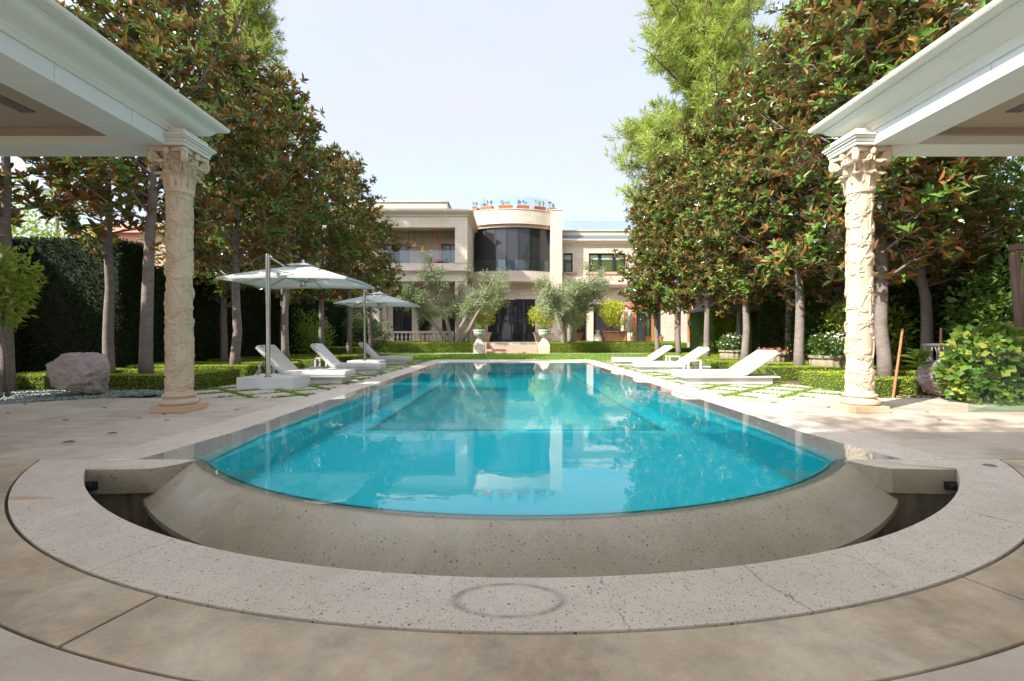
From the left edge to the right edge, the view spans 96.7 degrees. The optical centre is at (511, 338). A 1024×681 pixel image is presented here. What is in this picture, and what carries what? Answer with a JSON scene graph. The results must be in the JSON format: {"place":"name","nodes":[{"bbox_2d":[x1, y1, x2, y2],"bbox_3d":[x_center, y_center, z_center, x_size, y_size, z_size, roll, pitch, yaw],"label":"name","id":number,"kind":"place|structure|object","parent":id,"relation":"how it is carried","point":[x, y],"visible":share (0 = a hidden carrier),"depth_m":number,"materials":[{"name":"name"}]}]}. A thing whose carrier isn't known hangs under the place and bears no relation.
{"place":"outdoors","nodes":[
{"label":"outdoors","id":0,"kind":"place"},
{"bbox_2d":[73,223,319,268],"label":"neighbour house","id":1,"kind":"structure","parent":0,"point":[133,235],"depth_m":52.00,"materials":[{"name":"beige paint"}]},
{"bbox_2d":[109,380,799,397],"bbox_3d":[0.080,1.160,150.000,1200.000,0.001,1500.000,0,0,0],"label":"ground","id":2,"kind":"structure","parent":0,"point":[788,381],"depth_m":11.14,"materials":[{"name":"soil"}]},
{"bbox_2d":[12,234,27,372],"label":"tall hedge","id":3,"kind":"object","parent":2,"relation":"on","point":[17,335],"visible":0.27,"depth_m":12.79,"materials":[{"name":"green plant"}]},
{"bbox_2d":[0,242,48,397],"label":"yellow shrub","id":4,"kind":"object","parent":2,"relation":"on","point":[9,286],"visible":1,"depth_m":8.36,"materials":[{"name":"green plant"}]},
{"bbox_2d":[0,156,93,391],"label":"magnolia tree","id":5,"kind":"object","parent":2,"relation":"on","point":[10,214],"visible":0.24,"depth_m":9.45,"materials":[{"name":"green plant"}]},
{"bbox_2d":[0,168,95,238],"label":"broadleaf tree","id":6,"kind":"object","parent":2,"relation":"on","point":[34,229],"visible":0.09,"depth_m":19.85,"materials":[{"name":"green plant"}]},
{"bbox_2d":[13,235,143,372],"bbox_3d":[-15.063,-0.875,13.502,7.946,4.211,1.268,0,0,0],"label":"tall hedge","id":7,"kind":"object","parent":2,"relation":"on","point":[68,310],"visible":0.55,"depth_m":13.02,"materials":[{"name":"green plant"}]},
{"bbox_2d":[0,389,163,404],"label":"pebble bed","id":8,"kind":"object","parent":2,"relation":"on","point":[26,396],"visible":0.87,"depth_m":8.65,"materials":[{"name":"grey gravel"}]},
{"bbox_2d":[45,352,109,393],"bbox_3d":[-8.251,0.673,8.739,0.990,0.808,0.712,0,0,0],"label":"boulder","id":9,"kind":"object","parent":8,"relation":"on","point":[86,372],"visible":1,"depth_m":8.51,"materials":[{"name":"grey stone"}]},
{"bbox_2d":[23,64,165,373],"bbox_3d":[-10.008,-3.222,11.200,3.170,8.758,3.457,0,0,-44],"label":"magnolia tree","id":10,"kind":"object","parent":2,"relation":"on","point":[103,229],"visible":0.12,"depth_m":11.13,"materials":[{"name":"green plant"}]},
{"bbox_2d":[16,367,241,391],"bbox_3d":[-8.944,0.960,10.649,4.061,0.455,2.216,0,0,0],"label":"box hedge","id":11,"kind":"object","parent":2,"relation":"on","point":[132,379],"visible":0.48,"depth_m":9.61,"materials":[{"name":"green plant"}]},
{"bbox_2d":[55,0,270,374],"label":"magnolia tree","id":12,"kind":"object","parent":2,"relation":"on","point":[154,42],"visible":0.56,"depth_m":9.72,"materials":[{"name":"green plant"}]},
{"bbox_2d":[135,213,280,290],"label":"broadleaf tree","id":13,"kind":"object","parent":2,"relation":"on","point":[158,255],"visible":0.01,"depth_m":20.99,"materials":[{"name":"green plant"}]},
{"bbox_2d":[127,361,300,376],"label":"box hedge","id":14,"kind":"object","parent":2,"relation":"on","point":[246,368],"visible":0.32,"depth_m":12.91,"materials":[{"name":"green plant"}]},
{"bbox_2d":[142,125,303,361],"bbox_3d":[-10.030,-3.377,16.543,4.833,9.071,4.346,0,0,-15],"label":"magnolia tree","id":15,"kind":"object","parent":2,"relation":"on","point":[222,290],"visible":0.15,"depth_m":16.21,"materials":[{"name":"green plant"}]},
{"bbox_2d":[136,12,324,364],"bbox_3d":[-8.011,-3.977,13.292,4.595,10.260,4.692,0,0,-42],"label":"magnolia tree","id":16,"kind":"object","parent":2,"relation":"on","point":[249,132],"visible":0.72,"depth_m":13.10,"materials":[{"name":"green plant"}]},
{"bbox_2d":[158,0,324,222],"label":"pine tree","id":17,"kind":"object","parent":2,"relation":"on","point":[254,18],"visible":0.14,"depth_m":29.43,"materials":[{"name":"green plant"}]},
{"bbox_2d":[153,265,346,362],"bbox_3d":[-11.422,-0.551,22.508,1.130,3.593,17.271,0,0,0],"label":"tall hedge","id":18,"kind":"object","parent":2,"relation":"on","point":[206,316],"visible":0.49,"depth_m":18.78,"materials":[{"name":"green plant"}]},
{"bbox_2d":[206,357,339,368],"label":"box hedge","id":19,"kind":"object","parent":2,"relation":"on","point":[306,362],"visible":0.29,"depth_m":16.35,"materials":[{"name":"green plant"}]},
{"bbox_2d":[224,64,334,359],"bbox_3d":[-7.968,-4.169,16.124,3.906,10.675,3.316,0,0,3],"label":"magnolia tree","id":20,"kind":"object","parent":2,"relation":"on","point":[315,164],"visible":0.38,"depth_m":16.18,"materials":[{"name":"green plant"}]},
{"bbox_2d":[245,170,322,350],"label":"magnolia tree","id":21,"kind":"object","parent":2,"relation":"on","point":[296,297],"visible":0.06,"depth_m":20.42,"materials":[{"name":"green plant"}]},
{"bbox_2d":[289,308,337,353],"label":"garden shrub","id":22,"kind":"object","parent":2,"relation":"on","point":[306,342],"visible":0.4,"depth_m":23.65,"materials":[{"name":"green plant"}]},
{"bbox_2d":[262,353,367,362],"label":"box hedge","id":23,"kind":"object","parent":2,"relation":"on","point":[344,358],"visible":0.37,"depth_m":20.00,"materials":[{"name":"green plant"}]},
{"bbox_2d":[276,141,375,356],"bbox_3d":[-8.414,-3.679,19.358,5.088,9.676,4.575,0,0,33],"label":"magnolia tree","id":24,"kind":"object","parent":2,"relation":"on","point":[331,154],"visible":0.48,"depth_m":19.00,"materials":[{"name":"green plant"}]},
{"bbox_2d":[323,147,392,353],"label":"magnolia tree","id":25,"kind":"object","parent":2,"relation":"on","point":[353,182],"visible":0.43,"depth_m":22.39,"materials":[{"name":"green plant"}]},
{"bbox_2d":[338,311,393,350],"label":"garden shrub","id":26,"kind":"object","parent":2,"relation":"on","point":[357,331],"visible":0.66,"depth_m":29.52,"materials":[{"name":"green plant"}]},
{"bbox_2d":[323,203,413,357],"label":"magnolia tree","id":27,"kind":"object","parent":2,"relation":"on","point":[388,260],"visible":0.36,"depth_m":25.81,"materials":[{"name":"green plant"}]},
{"bbox_2d":[353,342,474,352],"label":"box hedge","id":28,"kind":"object","parent":2,"relation":"on","point":[428,347],"visible":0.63,"depth_m":33.92,"materials":[{"name":"green plant"}]},
{"bbox_2d":[394,249,513,342],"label":"olive tree","id":29,"kind":"object","parent":2,"relation":"on","point":[487,301],"visible":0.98,"depth_m":34.09,"materials":[{"name":"green plant"}]},
{"bbox_2d":[322,201,696,353],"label":"mansion","id":30,"kind":"structure","parent":2,"relation":"on","point":[525,247],"depth_m":42.57,"materials":[{"name":"stone"}]},
{"bbox_2d":[383,244,408,262],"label":"window","id":31,"kind":"structure","parent":30,"relation":"in","point":[403,255],"depth_m":40.36,"materials":[{"name":"grey glass"}]},
{"bbox_2d":[393,307,411,340],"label":"glazed door","id":32,"kind":"structure","parent":30,"relation":"in","point":[402,321],"depth_m":40.36,"materials":[{"name":"black glass"}]},
{"bbox_2d":[442,244,454,262],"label":"window","id":33,"kind":"structure","parent":30,"relation":"in","point":[448,250],"depth_m":40.36,"materials":[{"name":"glass"}]},
{"bbox_2d":[474,229,483,271],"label":"window","id":34,"kind":"structure","parent":30,"relation":"in","point":[479,236],"depth_m":43.42,"materials":[{"name":"black glass"}]},
{"bbox_2d":[471,301,498,341],"bbox_3d":[-2.332,-1.200,37.961,2.412,4.498,2.246,0,0,23],"label":"potted citrus","id":35,"kind":"object","parent":30,"relation":"on","point":[486,337],"visible":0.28,"depth_m":37.69,"materials":[{"name":"green plant"}]},
{"bbox_2d":[484,228,494,270],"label":"window","id":36,"kind":"structure","parent":30,"relation":"in","point":[489,234],"depth_m":43.01,"materials":[{"name":"black glass"}]},
{"bbox_2d":[495,228,505,270],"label":"window","id":37,"kind":"structure","parent":30,"relation":"in","point":[500,233],"depth_m":42.75,"materials":[{"name":"grey glass"}]},
{"bbox_2d":[499,299,511,341],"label":"glazed door","id":38,"kind":"structure","parent":30,"relation":"in","point":[505,315],"depth_m":43.80,"materials":[{"name":"black glass"}]},
{"bbox_2d":[506,228,517,270],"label":"window","id":39,"kind":"structure","parent":30,"relation":"in","point":[511,233],"depth_m":42.66,"materials":[{"name":"grey glass"}]},
{"bbox_2d":[512,299,523,341],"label":"glazed door","id":40,"kind":"structure","parent":30,"relation":"in","point":[518,304],"depth_m":43.80,"materials":[{"name":"black glass"}]},
{"bbox_2d":[518,228,528,270],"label":"window","id":41,"kind":"structure","parent":30,"relation":"in","point":[523,233],"depth_m":42.75,"materials":[{"name":"grey glass"}]},
{"bbox_2d":[524,299,534,341],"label":"glazed door","id":42,"kind":"structure","parent":30,"relation":"in","point":[529,329],"depth_m":43.80,"materials":[{"name":"black glass"}]},
{"bbox_2d":[529,228,539,270],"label":"window","id":43,"kind":"structure","parent":30,"relation":"in","point":[534,234],"depth_m":43.00,"materials":[{"name":"black glass"}]},
{"bbox_2d":[527,304,555,341],"bbox_3d":[2.677,-1.187,38.082,2.779,4.245,2.406,0,0,28],"label":"potted citrus","id":44,"kind":"object","parent":30,"relation":"on","point":[546,322],"visible":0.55,"depth_m":37.58,"materials":[{"name":"green plant"}]},
{"bbox_2d":[540,229,549,271],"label":"window","id":45,"kind":"structure","parent":30,"relation":"in","point":[544,234],"depth_m":43.41,"materials":[{"name":"grey glass"}]},
{"bbox_2d":[589,254,624,271],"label":"window","id":46,"kind":"structure","parent":30,"relation":"in","point":[610,265],"depth_m":44.26,"materials":[{"name":"green glass"}]},
{"bbox_2d":[593,304,620,340],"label":"glazed door","id":47,"kind":"structure","parent":30,"relation":"in","point":[598,324],"depth_m":44.46,"materials":[{"name":"grey glass"}]},
{"bbox_2d":[598,298,626,340],"bbox_3d":[8.349,-1.082,37.534,2.546,4.544,2.412,0,0,0],"label":"potted citrus","id":48,"kind":"object","parent":30,"relation":"on","point":[616,312],"visible":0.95,"depth_m":37.05,"materials":[{"name":"green plant"}]},
{"bbox_2d":[637,309,660,340],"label":"glazed door","id":49,"kind":"structure","parent":30,"relation":"in","point":[641,331],"depth_m":44.46,"materials":[{"name":"grey glass"}]},
{"bbox_2d":[623,302,692,341],"bbox_3d":[12.580,-1.375,39.500,5.400,3.450,4.200,0,0,0],"label":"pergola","id":50,"kind":"object","parent":30,"relation":"on","point":[634,320],"visible":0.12,"depth_m":37.87,"materials":[{"name":"orange wood"}]},
{"bbox_2d":[532,259,613,342],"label":"olive tree","id":51,"kind":"object","parent":2,"relation":"on","point":[554,300],"visible":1,"depth_m":32.47,"materials":[{"name":"green plant"}]},
{"bbox_2d":[548,342,686,352],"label":"box hedge","id":52,"kind":"object","parent":2,"relation":"on","point":[598,347],"visible":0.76,"depth_m":33.92,"materials":[{"name":"green plant"}]},
{"bbox_2d":[612,201,687,350],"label":"magnolia tree","id":53,"kind":"object","parent":2,"relation":"on","point":[643,287],"visible":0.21,"depth_m":25.43,"materials":[{"name":"green plant"}]},
{"bbox_2d":[623,150,704,353],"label":"magnolia tree","id":54,"kind":"object","parent":2,"relation":"on","point":[677,301],"visible":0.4,"depth_m":22.14,"materials":[{"name":"green plant"}]},
{"bbox_2d":[645,112,741,356],"bbox_3d":[8.270,-4.068,19.432,4.814,10.443,5.010,0,0,-19],"label":"magnolia tree","id":55,"kind":"object","parent":2,"relation":"on","point":[687,235],"visible":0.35,"depth_m":18.92,"materials":[{"name":"green plant"}]},
{"bbox_2d":[602,0,794,329],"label":"pine tree","id":56,"kind":"object","parent":2,"relation":"on","point":[697,64],"visible":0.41,"depth_m":27.16,"materials":[{"name":"green plant"}]},
{"bbox_2d":[686,297,759,354],"bbox_3d":[12.730,-0.515,25.450,4.700,3.370,3.500,0,0,0],"label":"hedge","id":57,"kind":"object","parent":2,"relation":"on","point":[720,327],"depth_m":24.17,"materials":[{"name":"green plant"}]},
{"bbox_2d":[683,143,772,346],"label":"magnolia tree","id":58,"kind":"object","parent":2,"relation":"on","point":[753,305],"visible":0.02,"depth_m":20.35,"materials":[{"name":"green plant"}]},
{"bbox_2d":[715,332,741,358],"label":"potted plant","id":59,"kind":"object","parent":2,"relation":"on","point":[733,351],"visible":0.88,"depth_m":18.25,"materials":[{"name":"green plant"}]},
{"bbox_2d":[671,59,794,359],"bbox_3d":[8.346,-4.230,16.016,5.133,10.777,5.636,0,0,35],"label":"magnolia tree","id":60,"kind":"object","parent":2,"relation":"on","point":[738,270],"visible":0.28,"depth_m":15.79,"materials":[{"name":"green plant"}]},
{"bbox_2d":[691,358,808,368],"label":"box hedge","id":61,"kind":"object","parent":2,"relation":"on","point":[718,363],"visible":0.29,"depth_m":15.70,"materials":[{"name":"green plant"}]},
{"bbox_2d":[703,0,844,365],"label":"magnolia tree","id":62,"kind":"object","parent":2,"relation":"on","point":[782,208],"visible":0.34,"depth_m":12.97,"materials":[{"name":"green plant"}]},
{"bbox_2d":[738,221,823,360],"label":"magnolia tree","id":63,"kind":"object","parent":2,"relation":"on","point":[789,294],"visible":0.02,"depth_m":17.05,"materials":[{"name":"green plant"}]},
{"bbox_2d":[782,295,836,360],"bbox_3d":[11.258,-0.057,16.399,2.356,2.980,2.112,0,0,0],"label":"garden shrub","id":64,"kind":"object","parent":2,"relation":"on","point":[812,328],"visible":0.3,"depth_m":16.32,"materials":[{"name":"green plant"}]},
{"bbox_2d":[728,362,916,380],"bbox_3d":[9.012,0.961,13.449,4.251,0.454,2.210,0,0,0],"label":"box hedge","id":65,"kind":"object","parent":2,"relation":"on","point":[786,371],"visible":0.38,"depth_m":12.41,"materials":[{"name":"green plant"}]},
{"bbox_2d":[804,331,845,366],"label":"potted plant","id":66,"kind":"object","parent":2,"relation":"on","point":[817,344],"visible":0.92,"depth_m":12.69,"materials":[{"name":"green plant"}]},
{"bbox_2d":[762,180,949,354],"bbox_3d":[10.258,-3.961,14.159,5.636,10.238,5.133,0,0,8],"label":"magnolia tree","id":67,"kind":"object","parent":2,"relation":"on","point":[813,284],"visible":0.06,"depth_m":14.12,"materials":[{"name":"green plant"}]},
{"bbox_2d":[723,0,1001,377],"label":"magnolia tree","id":68,"kind":"object","parent":2,"relation":"on","point":[852,63],"visible":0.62,"depth_m":9.64,"materials":[{"name":"green plant"}]},
{"bbox_2d":[817,294,920,364],"bbox_3d":[10.396,-0.180,13.095,2.799,2.689,2.010,0,0,-27],"label":"garden shrub","id":69,"kind":"object","parent":2,"relation":"on","point":[895,340],"visible":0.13,"depth_m":12.95,"materials":[{"name":"green plant"}]},
{"bbox_2d":[757,238,1023,365],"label":"tall hedge","id":70,"kind":"object","parent":2,"relation":"on","point":[772,319],"visible":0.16,"depth_m":13.83,"materials":[{"name":"green plant"}]},
{"bbox_2d":[799,370,986,397],"bbox_3d":[9.006,0.958,9.850,4.254,0.452,2.312,0,0,0],"label":"box hedge","id":71,"kind":"object","parent":2,"relation":"on","point":[907,385],"visible":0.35,"depth_m":9.51,"materials":[{"name":"green plant"}]},
{"bbox_2d":[896,395,964,399],"bbox_3d":[8.726,1.101,7.555,2.768,0.059,2.347,0,0,0],"label":"gravel bed","id":72,"kind":"object","parent":2,"relation":"on","point":[930,396],"visible":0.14,"depth_m":8.51,"materials":[{"name":"grey gravel"}]},
{"bbox_2d":[916,359,961,395],"bbox_3d":[7.925,0.715,8.337,0.897,0.688,0.501,0,0,-13],"label":"boulder","id":73,"kind":"object","parent":72,"relation":"on","point":[926,379],"visible":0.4,"depth_m":8.28,"materials":[{"name":"grey stone"}]},
{"bbox_2d":[929,321,1023,405],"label":"vine shrub","id":74,"kind":"object","parent":72,"relation":"on","point":[994,361],"visible":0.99,"depth_m":7.63,"materials":[{"name":"green plant"}]},
{"bbox_2d":[1008,243,1023,400],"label":"furled cantilever parasol","id":75,"kind":"object","parent":72,"relation":"on","point":[1017,279],"visible":0.52,"depth_m":7.83,"materials":[{"name":"brown fabric"}]},
{"bbox_2d":[839,156,1023,368],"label":"magnolia tree","id":76,"kind":"object","parent":2,"relation":"on","point":[984,243],"visible":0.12,"depth_m":10.78,"materials":[{"name":"green plant"}]},
{"bbox_2d":[891,156,1023,346],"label":"broadleaf tree","id":77,"kind":"object","parent":2,"relation":"on","point":[1016,212],"visible":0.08,"depth_m":12.20,"materials":[{"name":"green plant"}]},
{"bbox_2d":[936,235,1023,343],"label":"garden shrub","id":78,"kind":"object","parent":2,"relation":"on","point":[995,307],"visible":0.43,"depth_m":9.96,"materials":[{"name":"green plant"}]},
{"bbox_2d":[973,227,1023,294],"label":"garden shrub","id":79,"kind":"object","parent":2,"relation":"on","point":[1012,240],"visible":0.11,"depth_m":10.87,"materials":[{"name":"green plant"}]},
{"bbox_2d":[367,353,642,359],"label":"lawn grass","id":80,"kind":"structure","parent":0,"point":[517,356],"depth_m":27.05,"materials":[{"name":"green plant"}]},
{"bbox_2d":[0,398,1023,680],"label":"deck","id":81,"kind":"structure","parent":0,"point":[956,430],"depth_m":5.36,"materials":[{"name":"stone"}]},
{"bbox_2d":[0,0,229,412],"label":"pavilion","id":82,"kind":"structure","parent":81,"relation":"on","point":[71,84],"depth_m":6.29,"materials":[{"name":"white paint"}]},
{"bbox_2d":[5,479,1023,650],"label":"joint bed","id":83,"kind":"object","parent":81,"relation":"in","point":[8,516],"depth_m":2.77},
{"bbox_2d":[0,459,1023,680],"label":"concrete band","id":84,"kind":"object","parent":83,"relation":"on","point":[45,600],"visible":0.87,"depth_m":1.65,"materials":[{"name":"beige concrete"}]},
{"bbox_2d":[808,0,1023,412],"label":"pavilion","id":85,"kind":"structure","parent":81,"relation":"on","point":[957,90],"depth_m":6.42,"materials":[{"name":"white paint"}]},
{"bbox_2d":[0,0,1023,362],"label":"sky","id":86,"kind":"structure","parent":0,"point":[461,103],"materials":[{"name":"white"}]},
{"bbox_2d":[420,391,608,428],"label":"pool mosaic floor","id":87,"kind":"structure","parent":0,"point":[511,410],"depth_m":14.38,"materials":[{"name":"teal tile"}]},
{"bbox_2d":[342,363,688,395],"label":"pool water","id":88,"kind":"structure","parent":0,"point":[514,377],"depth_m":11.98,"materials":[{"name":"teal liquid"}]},
{"bbox_2d":[206,390,833,516],"bbox_3d":[0.080,1.745,11.865,6.060,1.210,17.870,0,0,0],"label":"pool shell","id":89,"kind":"object","parent":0,"point":[690,456],"visible":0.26,"depth_m":5.53,"materials":[{"name":"tile"}]},
{"bbox_2d":[366,391,665,430],"bbox_3d":[0.080,1.571,14.025,5.060,0.038,12.690,0,0,0],"label":"pool tile line","id":90,"kind":"object","parent":89,"relation":"attached to","point":[651,423],"visible":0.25,"depth_m":7.73,"materials":[{"name":"teal tile"}]},
{"bbox_2d":[91,360,948,482],"bbox_3d":[0.080,1.330,13.718,7.840,0.460,19.164,0,0,0],"label":"pool edge","id":91,"kind":"object","parent":89,"relation":"on","point":[220,439],"visible":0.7,"depth_m":5.58,"materials":[{"name":"stone"}]},
{"bbox_2d":[142,458,898,577],"bbox_3d":[0.080,1.310,3.414,6.717,0.379,1.918,0,0,0],"label":"spillway","id":92,"kind":"object","parent":89,"relation":"on","point":[838,503],"visible":0.71,"depth_m":2.85,"materials":[{"name":"stone"}]},
{"bbox_2d":[8,459,1023,634],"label":"pool coping","id":93,"kind":"object","parent":92,"relation":"on","point":[58,513],"visible":0.72,"depth_m":2.08,"materials":[{"name":"stone"}]},
{"bbox_2d":[85,461,956,493],"bbox_3d":[0.080,1.208,3.957,7.310,0.203,0.280,0,0,0],"label":"trough end face","id":94,"kind":"object","parent":92,"relation":"on","point":[127,481],"visible":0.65,"depth_m":3.84},
{"bbox_2d":[84,480,958,539],"bbox_3d":[0.080,1.535,3.257,7.600,0.690,2.332,0,0,0],"label":"overflow trough","id":95,"kind":"object","parent":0,"point":[912,508],"visible":0.01,"depth_m":3.88,"materials":[{"name":"stone"}]},
{"bbox_2d":[900,348,933,367],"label":"potted fern","id":96,"kind":"object","parent":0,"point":[918,358],"visible":1,"depth_m":8.43,"materials":[{"name":"green plant"}]},
{"label":"paver bed","id":97,"kind":"structure","parent":0,"visible":0},
{"bbox_2d":[593,360,841,397],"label":"pavers","id":98,"kind":"object","parent":97,"relation":"on","point":[755,394],"visible":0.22,"depth_m":9.58,"materials":[{"name":"stone"}]},
{"bbox_2d":[156,359,842,397],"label":"joint grass","id":99,"kind":"structure","parent":98,"relation":"on","point":[713,386],"depth_m":9.80,"materials":[{"name":"green plant"}]},
{"bbox_2d":[611,345,672,365],"bbox_3d":[5.275,0.682,18.400,2.310,0.831,0.840,0,0,0],"label":"sun lounger","id":100,"kind":"object","parent":98,"relation":"on","point":[625,361],"visible":0.77,"depth_m":18.04,"materials":[{"name":"white fabric"}]},
{"bbox_2d":[633,346,710,371],"bbox_3d":[5.274,0.682,15.060,2.310,0.831,0.840,0,0,2],"label":"sun lounger","id":101,"kind":"object","parent":98,"relation":"on","point":[662,366],"visible":0.81,"depth_m":14.70,"materials":[{"name":"white fabric"}]},
{"bbox_2d":[671,349,780,384],"bbox_3d":[5.204,0.682,11.140,2.310,0.831,0.840,0,0,-2],"label":"sun lounger","id":102,"kind":"object","parent":98,"relation":"on","point":[740,371],"visible":0.98,"depth_m":10.78,"materials":[{"name":"white fabric"}]},
{"label":"paver bed","id":103,"kind":"structure","parent":0,"visible":0},
{"bbox_2d":[154,360,432,397],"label":"pavers","id":104,"kind":"object","parent":103,"relation":"on","point":[269,395],"visible":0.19,"depth_m":9.40,"materials":[{"name":"stone"}]},
{"bbox_2d":[216,254,374,389],"bbox_3d":[-5.030,-0.401,10.870,2.840,2.998,2.380,0,0,0],"label":"cantilever parasol","id":105,"kind":"object","parent":104,"relation":"on","point":[303,274],"visible":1,"depth_m":10.05,"materials":[{"name":"white fabric"}]},
{"bbox_2d":[255,344,355,383],"bbox_3d":[-5.114,0.623,11.210,2.310,0.950,0.840,0,0,-2],"label":"sun lounger","id":106,"kind":"object","parent":104,"relation":"on","point":[281,363],"visible":0.71,"depth_m":10.87,"materials":[{"name":"white plastic"}]},
{"bbox_2d":[303,343,385,373],"bbox_3d":[-5.163,0.623,14.240,2.310,0.950,0.840,0,0,-3],"label":"sun lounger","id":107,"kind":"object","parent":104,"relation":"on","point":[326,355],"visible":0.91,"depth_m":13.90,"materials":[{"name":"white plastic"}]},
{"bbox_2d":[333,290,419,362],"bbox_3d":[-5.250,-0.401,17.990,2.840,2.998,2.380,0,0,0],"label":"cantilever parasol","id":108,"kind":"object","parent":104,"relation":"on","point":[377,299],"visible":0.94,"depth_m":17.24,"materials":[{"name":"white fabric"}]},
{"bbox_2d":[356,342,412,363],"bbox_3d":[-5.414,0.623,19.360,2.310,0.950,0.840,0,0,-2],"label":"sun lounger","id":109,"kind":"object","parent":104,"relation":"on","point":[372,353],"visible":0.75,"depth_m":19.01,"materials":[{"name":"white plastic"}]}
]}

